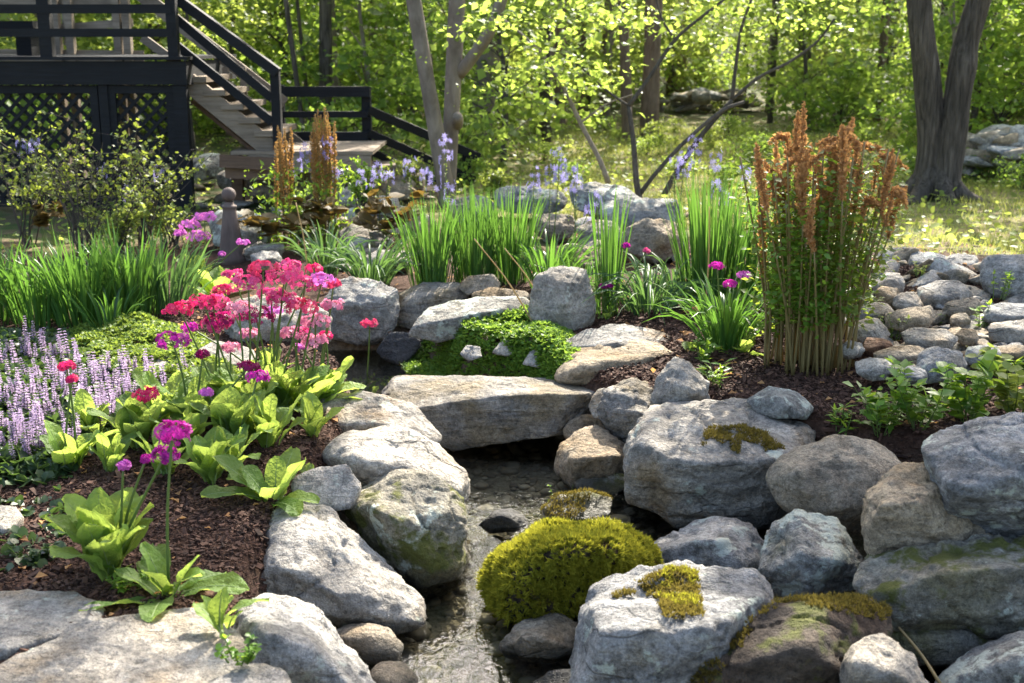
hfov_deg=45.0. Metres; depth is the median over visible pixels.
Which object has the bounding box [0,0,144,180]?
wooden railing
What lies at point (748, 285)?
strap leaved clump
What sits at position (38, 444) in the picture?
bugleweed
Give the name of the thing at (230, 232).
finial post
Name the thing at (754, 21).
understorey tree
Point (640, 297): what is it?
strap leaved clump
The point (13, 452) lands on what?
bugleweed
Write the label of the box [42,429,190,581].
primrose
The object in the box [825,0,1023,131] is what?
understorey tree
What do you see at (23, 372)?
bugleweed
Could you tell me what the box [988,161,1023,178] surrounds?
wall stone
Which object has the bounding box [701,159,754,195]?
woodland bush
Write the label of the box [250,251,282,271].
fieldstone
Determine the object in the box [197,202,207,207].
fieldstone
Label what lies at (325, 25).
tree
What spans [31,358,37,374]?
bugleweed
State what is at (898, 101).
woodland bush
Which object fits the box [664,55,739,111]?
woodland bush
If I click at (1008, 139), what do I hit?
wall stone
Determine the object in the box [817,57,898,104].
woodland bush
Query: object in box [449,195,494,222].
fieldstone
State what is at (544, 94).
woodland tree
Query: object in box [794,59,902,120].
woodland bush
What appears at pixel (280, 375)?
primrose
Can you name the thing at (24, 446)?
bugleweed
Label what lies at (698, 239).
strap leaved clump
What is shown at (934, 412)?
leafy plant
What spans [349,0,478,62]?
understorey tree
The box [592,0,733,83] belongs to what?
understorey tree
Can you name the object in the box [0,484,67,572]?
creeping leaves
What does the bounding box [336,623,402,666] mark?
boulder
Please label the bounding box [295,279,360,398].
primrose
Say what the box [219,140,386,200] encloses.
landing
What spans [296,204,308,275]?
dry stem
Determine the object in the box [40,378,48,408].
bugleweed
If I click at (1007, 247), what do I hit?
lawn grass
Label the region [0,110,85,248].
shrub
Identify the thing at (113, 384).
bugleweed
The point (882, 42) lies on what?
woodland tree
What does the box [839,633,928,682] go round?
boulder
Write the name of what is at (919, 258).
fieldstone
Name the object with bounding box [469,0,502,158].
tree
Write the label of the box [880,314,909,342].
leafy plant
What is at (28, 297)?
strap leaved clump
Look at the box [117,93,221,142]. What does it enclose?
woodland bush
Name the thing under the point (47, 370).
bugleweed
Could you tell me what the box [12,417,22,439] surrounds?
bugleweed
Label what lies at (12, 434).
bugleweed
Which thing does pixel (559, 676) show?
stream stone
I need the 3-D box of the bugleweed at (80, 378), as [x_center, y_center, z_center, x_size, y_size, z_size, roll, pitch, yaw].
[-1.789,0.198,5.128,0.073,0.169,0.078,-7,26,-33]
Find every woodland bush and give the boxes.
[0,93,157,151]
[3,39,49,125]
[18,99,118,163]
[52,51,165,132]
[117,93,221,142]
[165,46,290,132]
[193,68,318,135]
[268,76,315,110]
[285,96,392,152]
[307,57,381,103]
[311,85,397,139]
[356,43,436,122]
[372,81,533,149]
[376,95,536,183]
[442,84,558,144]
[456,150,491,187]
[461,142,506,171]
[464,35,574,114]
[496,96,529,127]
[519,117,540,134]
[519,135,544,147]
[521,137,571,161]
[551,154,579,169]
[552,155,594,184]
[553,48,633,104]
[589,114,620,132]
[598,43,670,99]
[609,126,621,138]
[628,132,670,154]
[638,115,679,144]
[656,149,710,175]
[663,116,687,132]
[664,27,743,87]
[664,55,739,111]
[687,59,739,92]
[692,120,734,150]
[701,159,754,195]
[709,110,758,135]
[714,128,791,168]
[724,130,782,156]
[725,123,757,141]
[742,59,856,117]
[752,81,858,131]
[755,20,843,65]
[769,147,817,188]
[779,28,869,81]
[788,58,897,128]
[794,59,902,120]
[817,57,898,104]
[829,28,878,50]
[851,122,890,145]
[854,119,881,137]
[876,90,915,125]
[878,49,914,115]
[881,122,897,131]
[881,127,916,156]
[894,145,916,182]
[934,16,1023,117]
[961,140,1012,181]
[970,35,1023,127]
[979,36,1023,120]
[985,153,1023,193]
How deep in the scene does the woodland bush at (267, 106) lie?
17.85 m
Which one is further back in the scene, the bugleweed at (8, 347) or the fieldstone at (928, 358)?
the bugleweed at (8, 347)
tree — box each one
[0,11,205,139]
[0,13,94,126]
[1,0,216,53]
[2,13,140,102]
[74,0,272,133]
[79,1,218,60]
[82,0,205,43]
[82,0,292,151]
[147,0,275,48]
[178,0,379,103]
[180,2,353,58]
[184,0,384,105]
[229,2,235,53]
[235,0,476,133]
[277,0,508,113]
[278,2,289,64]
[283,0,304,131]
[290,0,393,84]
[295,0,311,125]
[296,0,528,119]
[319,0,331,130]
[332,0,338,103]
[335,0,340,85]
[340,0,408,57]
[343,0,587,145]
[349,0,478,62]
[351,0,633,162]
[369,0,376,65]
[369,3,539,83]
[406,0,454,207]
[424,0,432,124]
[438,0,506,204]
[465,0,537,82]
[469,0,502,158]
[505,0,701,117]
[511,0,715,112]
[516,12,525,99]
[527,13,532,88]
[534,0,557,129]
[540,0,551,142]
[554,0,566,127]
[576,8,585,117]
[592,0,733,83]
[597,0,739,104]
[599,0,608,115]
[618,0,632,139]
[631,0,734,65]
[639,0,662,136]
[666,0,688,95]
[689,0,763,60]
[689,0,796,95]
[690,0,896,116]
[694,0,761,46]
[715,0,811,53]
[740,0,878,89]
[765,0,778,111]
[767,0,779,123]
[783,0,909,75]
[797,6,807,104]
[809,0,1023,153]
[817,0,830,81]
[818,8,824,79]
[825,0,1023,102]
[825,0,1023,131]
[839,1,949,76]
[841,0,902,35]
[849,0,1008,99]
[872,0,890,126]
[886,0,900,100]
[889,0,991,205]
[889,0,999,74]
[898,0,1023,92]
[939,0,947,69]
[989,0,1023,55]
[996,5,1015,21]
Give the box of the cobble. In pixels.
[370,661,417,682]
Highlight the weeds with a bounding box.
[0,104,1023,253]
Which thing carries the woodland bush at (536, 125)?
on the ground at (436, 650)
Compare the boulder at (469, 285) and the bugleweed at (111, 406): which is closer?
the bugleweed at (111, 406)
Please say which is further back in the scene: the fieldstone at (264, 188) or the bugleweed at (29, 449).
the fieldstone at (264, 188)
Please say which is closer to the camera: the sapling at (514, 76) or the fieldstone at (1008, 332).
the fieldstone at (1008, 332)
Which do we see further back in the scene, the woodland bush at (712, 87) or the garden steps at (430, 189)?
the woodland bush at (712, 87)
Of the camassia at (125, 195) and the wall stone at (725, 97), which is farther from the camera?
the wall stone at (725, 97)
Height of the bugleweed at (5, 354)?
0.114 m
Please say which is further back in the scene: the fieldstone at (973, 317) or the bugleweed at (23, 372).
the fieldstone at (973, 317)
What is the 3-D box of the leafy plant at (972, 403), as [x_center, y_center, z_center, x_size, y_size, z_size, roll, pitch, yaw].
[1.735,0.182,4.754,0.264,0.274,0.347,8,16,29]
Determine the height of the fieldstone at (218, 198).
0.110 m
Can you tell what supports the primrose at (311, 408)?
on the bark mulch
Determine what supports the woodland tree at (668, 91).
on the ground at (436, 650)
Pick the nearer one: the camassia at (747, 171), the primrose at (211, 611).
the primrose at (211, 611)
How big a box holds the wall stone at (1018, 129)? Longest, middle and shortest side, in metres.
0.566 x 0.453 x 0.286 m
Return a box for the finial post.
[218,187,245,264]
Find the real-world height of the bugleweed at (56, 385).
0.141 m
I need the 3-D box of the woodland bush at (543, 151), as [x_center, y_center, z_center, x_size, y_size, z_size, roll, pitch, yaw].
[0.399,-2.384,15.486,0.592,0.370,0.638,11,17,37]
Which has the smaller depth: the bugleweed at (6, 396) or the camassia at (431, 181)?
the bugleweed at (6, 396)
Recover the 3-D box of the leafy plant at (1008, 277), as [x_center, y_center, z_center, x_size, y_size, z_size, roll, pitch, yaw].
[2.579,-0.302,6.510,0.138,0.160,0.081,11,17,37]
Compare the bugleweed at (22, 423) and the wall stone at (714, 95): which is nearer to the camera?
the bugleweed at (22, 423)
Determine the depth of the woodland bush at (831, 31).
29.40 m
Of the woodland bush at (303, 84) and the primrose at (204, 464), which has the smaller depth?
the primrose at (204, 464)
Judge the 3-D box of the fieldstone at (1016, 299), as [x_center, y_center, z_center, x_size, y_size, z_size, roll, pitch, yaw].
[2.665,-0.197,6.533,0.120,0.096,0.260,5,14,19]
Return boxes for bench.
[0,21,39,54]
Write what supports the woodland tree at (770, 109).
on the ground at (436, 650)
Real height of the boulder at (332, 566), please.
0.483 m
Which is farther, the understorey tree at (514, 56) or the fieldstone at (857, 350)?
the understorey tree at (514, 56)
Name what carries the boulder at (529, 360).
on the ground at (436, 650)
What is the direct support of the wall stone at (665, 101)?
on the wall stone
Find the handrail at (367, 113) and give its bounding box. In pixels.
[281,85,480,186]
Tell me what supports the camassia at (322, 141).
on the ground at (436, 650)
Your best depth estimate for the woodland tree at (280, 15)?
23.42 m
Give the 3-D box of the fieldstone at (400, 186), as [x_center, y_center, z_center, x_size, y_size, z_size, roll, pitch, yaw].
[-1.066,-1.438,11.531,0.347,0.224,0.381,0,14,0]
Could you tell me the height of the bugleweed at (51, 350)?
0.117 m
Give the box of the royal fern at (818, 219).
[727,101,914,376]
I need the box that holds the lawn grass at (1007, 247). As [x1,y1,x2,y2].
[312,106,1023,255]
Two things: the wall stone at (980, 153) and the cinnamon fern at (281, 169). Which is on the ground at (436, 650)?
the cinnamon fern at (281, 169)
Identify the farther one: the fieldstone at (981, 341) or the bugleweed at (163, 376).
the fieldstone at (981, 341)
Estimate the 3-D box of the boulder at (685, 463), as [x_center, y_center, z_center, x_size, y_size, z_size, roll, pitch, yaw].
[0.822,0.551,4.909,0.815,0.566,0.752,0,14,0]
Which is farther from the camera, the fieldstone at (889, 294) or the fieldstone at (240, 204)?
the fieldstone at (240, 204)
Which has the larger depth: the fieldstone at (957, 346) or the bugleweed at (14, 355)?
the fieldstone at (957, 346)
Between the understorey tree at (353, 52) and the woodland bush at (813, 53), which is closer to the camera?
the understorey tree at (353, 52)
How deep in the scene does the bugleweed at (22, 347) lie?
6.00 m
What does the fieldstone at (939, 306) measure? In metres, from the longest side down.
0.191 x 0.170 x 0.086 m
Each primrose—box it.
[39,359,119,467]
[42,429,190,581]
[64,388,110,431]
[78,419,248,622]
[86,385,171,450]
[88,431,137,471]
[130,422,189,475]
[132,368,184,421]
[149,397,218,452]
[152,330,260,416]
[161,293,246,408]
[174,211,249,287]
[174,426,245,484]
[180,258,322,378]
[184,369,270,445]
[186,259,281,397]
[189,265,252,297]
[192,587,268,632]
[200,447,319,515]
[218,423,261,469]
[235,265,329,406]
[248,394,307,448]
[276,271,365,411]
[291,391,344,439]
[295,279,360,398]
[298,463,313,473]
[354,318,378,392]
[598,242,650,315]
[598,309,615,318]
[682,338,709,350]
[692,261,750,331]
[719,334,763,355]
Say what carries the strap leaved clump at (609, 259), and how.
on the ground at (436, 650)
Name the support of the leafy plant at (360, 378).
on the ground at (436, 650)
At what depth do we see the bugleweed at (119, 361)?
5.55 m
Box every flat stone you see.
[0,505,23,534]
[0,589,105,660]
[0,608,246,682]
[210,663,290,682]
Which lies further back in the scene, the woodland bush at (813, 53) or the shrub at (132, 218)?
the woodland bush at (813, 53)
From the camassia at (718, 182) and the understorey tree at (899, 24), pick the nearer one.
the camassia at (718, 182)
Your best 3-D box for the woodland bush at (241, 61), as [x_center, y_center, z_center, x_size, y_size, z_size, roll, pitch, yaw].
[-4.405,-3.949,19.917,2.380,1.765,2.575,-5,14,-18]
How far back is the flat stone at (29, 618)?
3.25 m
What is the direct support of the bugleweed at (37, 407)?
on the ground at (436, 650)
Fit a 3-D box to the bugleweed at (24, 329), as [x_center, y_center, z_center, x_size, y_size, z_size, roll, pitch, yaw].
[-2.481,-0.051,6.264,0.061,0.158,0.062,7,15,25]
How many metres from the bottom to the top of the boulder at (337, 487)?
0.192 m
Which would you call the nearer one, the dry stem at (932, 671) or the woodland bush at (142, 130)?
the dry stem at (932, 671)
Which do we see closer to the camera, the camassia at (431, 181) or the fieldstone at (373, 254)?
the fieldstone at (373, 254)
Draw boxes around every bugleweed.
[0,325,169,487]
[0,380,3,406]
[0,411,3,426]
[0,431,8,445]
[1,385,11,410]
[2,348,7,359]
[2,418,10,432]
[5,339,10,352]
[7,401,14,424]
[8,378,14,394]
[8,421,14,441]
[8,439,16,458]
[10,340,19,364]
[10,382,21,414]
[11,415,22,440]
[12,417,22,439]
[13,367,19,390]
[15,412,24,436]
[16,369,22,397]
[17,337,24,354]
[17,432,31,454]
[18,357,27,376]
[19,409,26,438]
[20,381,32,406]
[20,394,26,411]
[21,418,31,446]
[22,318,28,339]
[22,335,30,355]
[24,384,30,420]
[25,417,34,442]
[25,441,34,454]
[27,341,32,359]
[27,421,37,451]
[28,381,34,398]
[29,374,35,393]
[31,321,35,337]
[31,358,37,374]
[32,410,39,434]
[33,343,37,357]
[33,391,43,424]
[36,332,44,356]
[36,409,44,427]
[36,433,41,450]
[37,336,46,351]
[38,387,54,414]
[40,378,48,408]
[44,359,49,380]
[48,343,54,354]
[48,357,53,375]
[50,356,57,376]
[50,368,59,392]
[50,383,56,403]
[51,395,62,409]
[56,334,65,354]
[58,328,65,354]
[58,407,64,419]
[59,371,67,389]
[61,383,68,401]
[62,331,70,356]
[70,373,76,407]
[71,338,81,362]
[74,353,81,373]
[76,415,80,439]
[78,371,83,388]
[83,367,87,388]
[87,352,96,376]
[89,361,98,391]
[94,382,100,403]
[95,390,106,431]
[96,360,102,381]
[97,374,105,397]
[99,355,106,381]
[99,381,104,399]
[100,365,110,383]
[105,351,111,373]
[105,372,110,385]
[105,374,113,403]
[108,390,115,415]
[109,384,115,410]
[110,369,115,391]
[112,367,122,395]
[117,349,121,369]
[119,345,128,374]
[119,373,125,393]
[121,360,132,386]
[131,378,136,392]
[142,348,148,371]
[149,356,157,379]
[159,364,166,385]
[179,344,187,368]
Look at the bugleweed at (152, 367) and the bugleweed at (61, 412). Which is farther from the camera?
the bugleweed at (152, 367)
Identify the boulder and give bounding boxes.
[140,356,194,366]
[200,340,255,366]
[224,294,332,346]
[232,593,375,682]
[261,496,426,634]
[291,464,361,510]
[318,276,399,345]
[320,390,441,443]
[322,424,470,501]
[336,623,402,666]
[342,468,467,596]
[376,332,420,366]
[396,282,469,328]
[409,296,529,342]
[458,274,500,294]
[460,345,481,360]
[472,287,529,300]
[492,337,532,355]
[498,612,577,664]
[523,344,545,367]
[528,266,595,330]
[553,425,624,488]
[554,339,671,384]
[563,414,604,438]
[566,324,671,347]
[569,559,773,682]
[574,473,623,495]
[589,388,605,418]
[596,377,653,442]
[623,397,815,529]
[650,357,709,404]
[654,516,763,569]
[689,591,892,682]
[747,386,813,419]
[758,508,863,597]
[765,434,900,535]
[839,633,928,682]
[852,534,1023,639]
[861,462,992,554]
[892,629,993,668]
[921,412,1023,538]
[934,629,1023,682]
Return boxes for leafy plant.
[5,538,59,561]
[104,563,148,593]
[214,632,261,665]
[346,375,373,392]
[373,373,403,388]
[687,337,722,361]
[695,358,734,386]
[827,401,862,434]
[842,378,926,436]
[873,386,901,416]
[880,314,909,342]
[880,355,963,430]
[912,261,926,275]
[929,349,1004,422]
[965,342,1023,412]
[970,298,993,327]
[991,269,1014,299]
[1007,357,1023,372]
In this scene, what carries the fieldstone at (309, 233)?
on the ground at (436, 650)
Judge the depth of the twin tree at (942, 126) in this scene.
11.27 m
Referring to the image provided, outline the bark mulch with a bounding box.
[0,263,1023,657]
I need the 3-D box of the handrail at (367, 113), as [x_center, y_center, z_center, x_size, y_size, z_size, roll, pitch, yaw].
[-1.311,-1.856,12.473,2.108,1.444,0.427,-4,14,-18]
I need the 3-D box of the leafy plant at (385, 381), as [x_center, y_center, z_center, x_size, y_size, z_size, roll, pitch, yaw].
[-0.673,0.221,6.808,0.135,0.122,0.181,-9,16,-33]
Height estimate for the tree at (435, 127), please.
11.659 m
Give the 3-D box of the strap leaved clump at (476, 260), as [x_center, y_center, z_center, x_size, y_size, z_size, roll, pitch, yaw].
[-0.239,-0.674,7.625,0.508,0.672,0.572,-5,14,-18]
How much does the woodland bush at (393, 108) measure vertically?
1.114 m
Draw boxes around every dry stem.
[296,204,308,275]
[474,238,531,321]
[504,248,532,286]
[705,206,709,301]
[898,627,941,682]
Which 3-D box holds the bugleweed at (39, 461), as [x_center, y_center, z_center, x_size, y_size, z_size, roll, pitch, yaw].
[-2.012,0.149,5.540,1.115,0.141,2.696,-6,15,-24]
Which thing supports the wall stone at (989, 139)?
on the wall stone
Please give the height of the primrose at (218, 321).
0.514 m
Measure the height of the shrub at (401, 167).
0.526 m
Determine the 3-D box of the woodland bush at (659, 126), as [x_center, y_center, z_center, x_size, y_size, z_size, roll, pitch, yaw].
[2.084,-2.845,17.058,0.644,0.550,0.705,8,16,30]
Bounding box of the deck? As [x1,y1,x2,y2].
[0,0,236,212]
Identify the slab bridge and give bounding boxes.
[381,375,594,450]
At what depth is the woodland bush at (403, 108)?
22.25 m
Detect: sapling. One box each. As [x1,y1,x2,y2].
[407,0,644,183]
[489,0,744,197]
[630,0,898,194]
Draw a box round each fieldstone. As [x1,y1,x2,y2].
[193,153,223,181]
[194,183,205,189]
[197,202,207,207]
[208,209,271,248]
[215,194,224,201]
[217,170,245,189]
[218,200,253,208]
[243,243,283,258]
[244,179,279,198]
[244,241,265,260]
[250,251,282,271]
[252,196,280,202]
[284,175,313,198]
[306,229,327,237]
[314,222,339,235]
[327,207,354,221]
[335,236,371,252]
[337,186,368,211]
[338,224,385,247]
[364,248,384,254]
[366,250,413,271]
[369,231,393,244]
[370,195,399,219]
[379,175,415,199]
[380,218,401,233]
[402,214,432,235]
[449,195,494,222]
[493,186,567,213]
[534,213,574,240]
[569,182,638,215]
[569,244,600,272]
[576,217,590,226]
[576,220,622,245]
[585,239,604,247]
[599,197,679,230]
[613,494,623,499]
[622,253,641,261]
[625,218,683,263]
[630,517,644,524]
[645,532,665,539]
[656,521,678,532]
[671,252,680,263]
[842,340,864,359]
[847,318,890,343]
[849,302,893,323]
[855,357,893,380]
[862,337,892,356]
[872,272,904,295]
[873,345,924,364]
[875,259,899,275]
[876,286,898,310]
[877,247,901,261]
[884,307,932,331]
[892,291,923,309]
[892,330,901,338]
[894,247,920,261]
[898,260,907,265]
[901,327,957,348]
[901,366,927,385]
[902,274,909,280]
[904,259,933,275]
[908,252,946,265]
[912,270,944,287]
[915,346,966,383]
[917,280,973,309]
[924,305,936,327]
[927,257,969,272]
[931,310,949,324]
[933,324,951,329]
[934,304,943,309]
[936,272,948,279]
[942,297,984,316]
[944,269,970,284]
[945,253,978,264]
[948,326,961,334]
[950,313,970,326]
[951,342,967,351]
[955,328,978,345]
[960,321,977,328]
[965,345,1001,364]
[966,285,985,295]
[967,338,990,346]
[968,270,977,276]
[968,276,980,285]
[969,315,989,328]
[972,262,980,272]
[974,326,987,333]
[977,333,996,344]
[979,293,990,300]
[980,254,1023,297]
[981,299,993,309]
[982,302,1023,323]
[988,319,1023,343]
[993,342,1007,345]
[997,344,1023,362]
[1001,292,1013,300]
[1006,295,1023,302]
[1008,341,1022,344]
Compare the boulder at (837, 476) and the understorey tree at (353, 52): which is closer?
the boulder at (837, 476)
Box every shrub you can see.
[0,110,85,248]
[0,110,179,254]
[77,185,146,256]
[103,119,213,245]
[133,195,221,249]
[271,182,331,236]
[332,155,394,214]
[375,154,432,204]
[475,160,515,201]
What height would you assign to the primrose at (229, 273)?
0.574 m
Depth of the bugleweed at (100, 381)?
5.17 m
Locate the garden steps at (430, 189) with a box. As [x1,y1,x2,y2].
[372,160,437,199]
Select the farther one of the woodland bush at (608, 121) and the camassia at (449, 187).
the woodland bush at (608, 121)
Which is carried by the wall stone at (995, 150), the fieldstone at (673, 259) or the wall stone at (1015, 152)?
the wall stone at (1015, 152)
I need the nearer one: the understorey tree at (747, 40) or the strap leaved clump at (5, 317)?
the strap leaved clump at (5, 317)
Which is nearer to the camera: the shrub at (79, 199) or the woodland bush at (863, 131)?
the shrub at (79, 199)
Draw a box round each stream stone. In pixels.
[478,508,527,533]
[533,669,570,682]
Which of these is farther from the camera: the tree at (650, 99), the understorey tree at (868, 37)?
the understorey tree at (868, 37)
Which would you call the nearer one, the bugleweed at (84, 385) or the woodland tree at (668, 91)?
the bugleweed at (84, 385)
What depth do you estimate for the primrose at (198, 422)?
4.59 m
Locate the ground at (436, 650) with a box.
[0,0,1023,682]
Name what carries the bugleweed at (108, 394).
on the ground at (436, 650)
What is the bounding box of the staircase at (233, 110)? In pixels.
[137,0,302,149]
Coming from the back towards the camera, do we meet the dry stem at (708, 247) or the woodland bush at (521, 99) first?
the woodland bush at (521, 99)
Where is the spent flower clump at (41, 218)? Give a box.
[31,200,65,248]
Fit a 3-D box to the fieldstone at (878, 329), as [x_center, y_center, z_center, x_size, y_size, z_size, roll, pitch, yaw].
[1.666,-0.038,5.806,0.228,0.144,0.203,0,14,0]
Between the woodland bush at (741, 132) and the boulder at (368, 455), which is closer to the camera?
the boulder at (368, 455)
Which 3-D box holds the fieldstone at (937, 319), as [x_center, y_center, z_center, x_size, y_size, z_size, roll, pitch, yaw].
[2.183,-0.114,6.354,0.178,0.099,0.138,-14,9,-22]
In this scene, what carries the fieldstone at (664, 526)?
on the ground at (436, 650)
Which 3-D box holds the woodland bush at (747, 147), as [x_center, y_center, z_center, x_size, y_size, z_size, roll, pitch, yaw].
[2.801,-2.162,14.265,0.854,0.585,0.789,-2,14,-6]
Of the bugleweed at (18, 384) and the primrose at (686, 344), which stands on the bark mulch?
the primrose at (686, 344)
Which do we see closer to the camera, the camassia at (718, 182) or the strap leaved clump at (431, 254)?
the strap leaved clump at (431, 254)
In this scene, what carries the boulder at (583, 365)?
on the ground at (436, 650)
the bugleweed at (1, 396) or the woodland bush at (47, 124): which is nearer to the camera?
the bugleweed at (1, 396)
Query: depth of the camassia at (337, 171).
8.78 m
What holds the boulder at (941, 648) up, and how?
on the ground at (436, 650)
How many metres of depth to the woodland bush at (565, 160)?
14.27 m
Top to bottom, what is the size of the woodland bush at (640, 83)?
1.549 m
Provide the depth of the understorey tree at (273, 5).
19.81 m
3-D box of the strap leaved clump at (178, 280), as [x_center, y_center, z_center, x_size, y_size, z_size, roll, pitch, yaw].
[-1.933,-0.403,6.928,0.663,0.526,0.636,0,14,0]
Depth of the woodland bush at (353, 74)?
23.98 m
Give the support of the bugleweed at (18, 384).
on the ground at (436, 650)
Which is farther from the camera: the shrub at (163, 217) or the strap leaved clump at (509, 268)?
the shrub at (163, 217)
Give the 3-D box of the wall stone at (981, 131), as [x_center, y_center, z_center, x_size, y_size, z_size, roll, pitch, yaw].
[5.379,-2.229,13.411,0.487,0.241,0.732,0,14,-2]
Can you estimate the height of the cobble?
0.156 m
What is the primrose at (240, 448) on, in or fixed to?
on the ground at (436, 650)
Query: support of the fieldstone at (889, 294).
on the ground at (436, 650)
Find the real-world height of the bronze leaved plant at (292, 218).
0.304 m
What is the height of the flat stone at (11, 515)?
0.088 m
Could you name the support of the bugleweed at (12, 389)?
on the ground at (436, 650)
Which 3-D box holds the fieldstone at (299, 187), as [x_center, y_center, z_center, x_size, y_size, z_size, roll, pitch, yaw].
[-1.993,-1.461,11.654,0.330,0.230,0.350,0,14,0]
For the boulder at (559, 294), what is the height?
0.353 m
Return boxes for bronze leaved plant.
[215,209,280,247]
[276,212,331,255]
[289,195,350,246]
[352,204,412,249]
[363,187,434,248]
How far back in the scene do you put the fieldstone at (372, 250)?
8.36 m
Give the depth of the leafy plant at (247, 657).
2.94 m
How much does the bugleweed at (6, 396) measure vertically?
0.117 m
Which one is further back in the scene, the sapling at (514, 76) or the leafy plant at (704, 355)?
the sapling at (514, 76)
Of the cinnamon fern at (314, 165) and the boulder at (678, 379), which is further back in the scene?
the cinnamon fern at (314, 165)
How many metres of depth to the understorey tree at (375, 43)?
19.78 m
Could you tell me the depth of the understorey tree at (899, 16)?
21.48 m
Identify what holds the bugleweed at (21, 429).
on the ground at (436, 650)
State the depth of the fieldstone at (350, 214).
9.96 m
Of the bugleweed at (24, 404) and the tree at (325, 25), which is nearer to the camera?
the bugleweed at (24, 404)
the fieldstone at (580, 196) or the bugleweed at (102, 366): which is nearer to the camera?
the bugleweed at (102, 366)
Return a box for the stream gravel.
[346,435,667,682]
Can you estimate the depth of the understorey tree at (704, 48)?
24.40 m
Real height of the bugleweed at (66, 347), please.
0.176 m
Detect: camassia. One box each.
[15,138,26,241]
[28,138,54,245]
[97,162,107,211]
[118,176,129,238]
[153,165,166,205]
[293,157,302,234]
[299,141,310,237]
[321,136,336,243]
[332,167,343,229]
[355,169,366,210]
[369,160,382,231]
[383,169,394,236]
[403,157,416,226]
[419,168,430,219]
[425,165,441,212]
[438,134,452,220]
[443,182,455,231]
[526,166,541,242]
[544,165,557,245]
[549,147,568,243]
[559,162,577,240]
[569,173,583,241]
[583,204,595,223]
[588,190,601,243]
[669,156,680,221]
[677,152,691,213]
[687,135,702,193]
[709,150,722,202]
[711,178,721,225]
[739,165,751,234]
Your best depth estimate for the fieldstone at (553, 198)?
10.05 m
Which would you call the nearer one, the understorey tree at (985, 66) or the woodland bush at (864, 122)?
the understorey tree at (985, 66)
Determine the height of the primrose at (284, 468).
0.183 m
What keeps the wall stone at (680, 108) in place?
on the wall stone
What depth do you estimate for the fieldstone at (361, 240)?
8.42 m
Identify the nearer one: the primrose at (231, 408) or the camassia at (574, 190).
the primrose at (231, 408)
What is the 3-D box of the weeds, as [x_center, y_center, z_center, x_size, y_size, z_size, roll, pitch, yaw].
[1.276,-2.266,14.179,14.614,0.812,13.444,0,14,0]
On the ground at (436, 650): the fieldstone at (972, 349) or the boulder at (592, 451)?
the boulder at (592, 451)
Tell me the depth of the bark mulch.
4.37 m
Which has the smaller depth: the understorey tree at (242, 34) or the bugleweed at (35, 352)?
the bugleweed at (35, 352)
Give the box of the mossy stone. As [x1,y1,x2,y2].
[540,487,613,521]
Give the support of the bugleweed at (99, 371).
on the ground at (436, 650)
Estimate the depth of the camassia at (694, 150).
8.73 m
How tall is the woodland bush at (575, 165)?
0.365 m
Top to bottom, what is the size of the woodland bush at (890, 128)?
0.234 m
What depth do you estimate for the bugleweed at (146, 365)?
5.49 m
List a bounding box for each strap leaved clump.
[0,229,90,328]
[0,231,48,326]
[3,222,154,327]
[55,276,155,328]
[72,214,192,316]
[104,223,221,315]
[262,217,385,274]
[303,228,439,284]
[381,190,472,286]
[431,185,519,282]
[464,179,551,285]
[504,222,599,288]
[532,249,601,295]
[580,252,737,326]
[588,181,634,315]
[593,250,748,298]
[644,266,775,351]
[663,166,757,306]
[705,181,793,301]
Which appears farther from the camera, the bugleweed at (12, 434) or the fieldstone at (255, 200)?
the fieldstone at (255, 200)
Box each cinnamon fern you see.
[232,126,318,248]
[278,106,380,244]
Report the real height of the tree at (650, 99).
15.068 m
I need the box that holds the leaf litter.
[8,221,1021,614]
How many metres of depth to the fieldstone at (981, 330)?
6.07 m
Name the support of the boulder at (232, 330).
on the ground at (436, 650)
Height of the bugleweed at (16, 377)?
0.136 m
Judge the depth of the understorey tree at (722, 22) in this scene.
37.18 m
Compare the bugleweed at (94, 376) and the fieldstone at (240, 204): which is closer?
the bugleweed at (94, 376)
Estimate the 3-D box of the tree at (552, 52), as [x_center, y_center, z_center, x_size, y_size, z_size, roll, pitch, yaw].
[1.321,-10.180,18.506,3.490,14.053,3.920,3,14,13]
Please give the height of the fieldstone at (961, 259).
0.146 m
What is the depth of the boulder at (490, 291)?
7.19 m
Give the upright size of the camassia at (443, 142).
0.792 m
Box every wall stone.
[659,99,669,107]
[670,97,678,100]
[673,105,685,110]
[676,94,687,100]
[676,103,699,112]
[678,91,691,96]
[680,99,693,105]
[692,91,710,104]
[696,87,721,99]
[698,104,712,110]
[699,105,710,111]
[711,92,729,100]
[726,88,739,92]
[727,93,746,99]
[735,99,749,108]
[962,166,979,175]
[963,155,993,166]
[965,148,995,167]
[966,132,975,148]
[969,127,1009,148]
[976,134,997,157]
[977,124,1011,135]
[983,124,1023,146]
[986,146,1018,158]
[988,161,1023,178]
[990,159,1015,169]
[991,133,1018,144]
[993,146,1023,161]
[1008,124,1023,143]
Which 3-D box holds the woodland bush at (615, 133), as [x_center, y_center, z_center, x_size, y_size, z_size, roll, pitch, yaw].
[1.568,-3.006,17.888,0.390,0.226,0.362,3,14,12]
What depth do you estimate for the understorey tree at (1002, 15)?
22.28 m
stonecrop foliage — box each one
[66,310,245,384]
[411,303,580,379]
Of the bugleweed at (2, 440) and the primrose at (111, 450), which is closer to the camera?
the primrose at (111, 450)
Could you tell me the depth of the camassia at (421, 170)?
9.10 m
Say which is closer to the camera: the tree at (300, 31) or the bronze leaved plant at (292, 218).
the bronze leaved plant at (292, 218)
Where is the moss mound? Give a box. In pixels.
[474,515,663,628]
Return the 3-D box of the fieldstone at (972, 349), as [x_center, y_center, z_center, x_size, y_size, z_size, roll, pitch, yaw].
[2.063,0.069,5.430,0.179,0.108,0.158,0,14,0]
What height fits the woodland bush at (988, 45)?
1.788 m

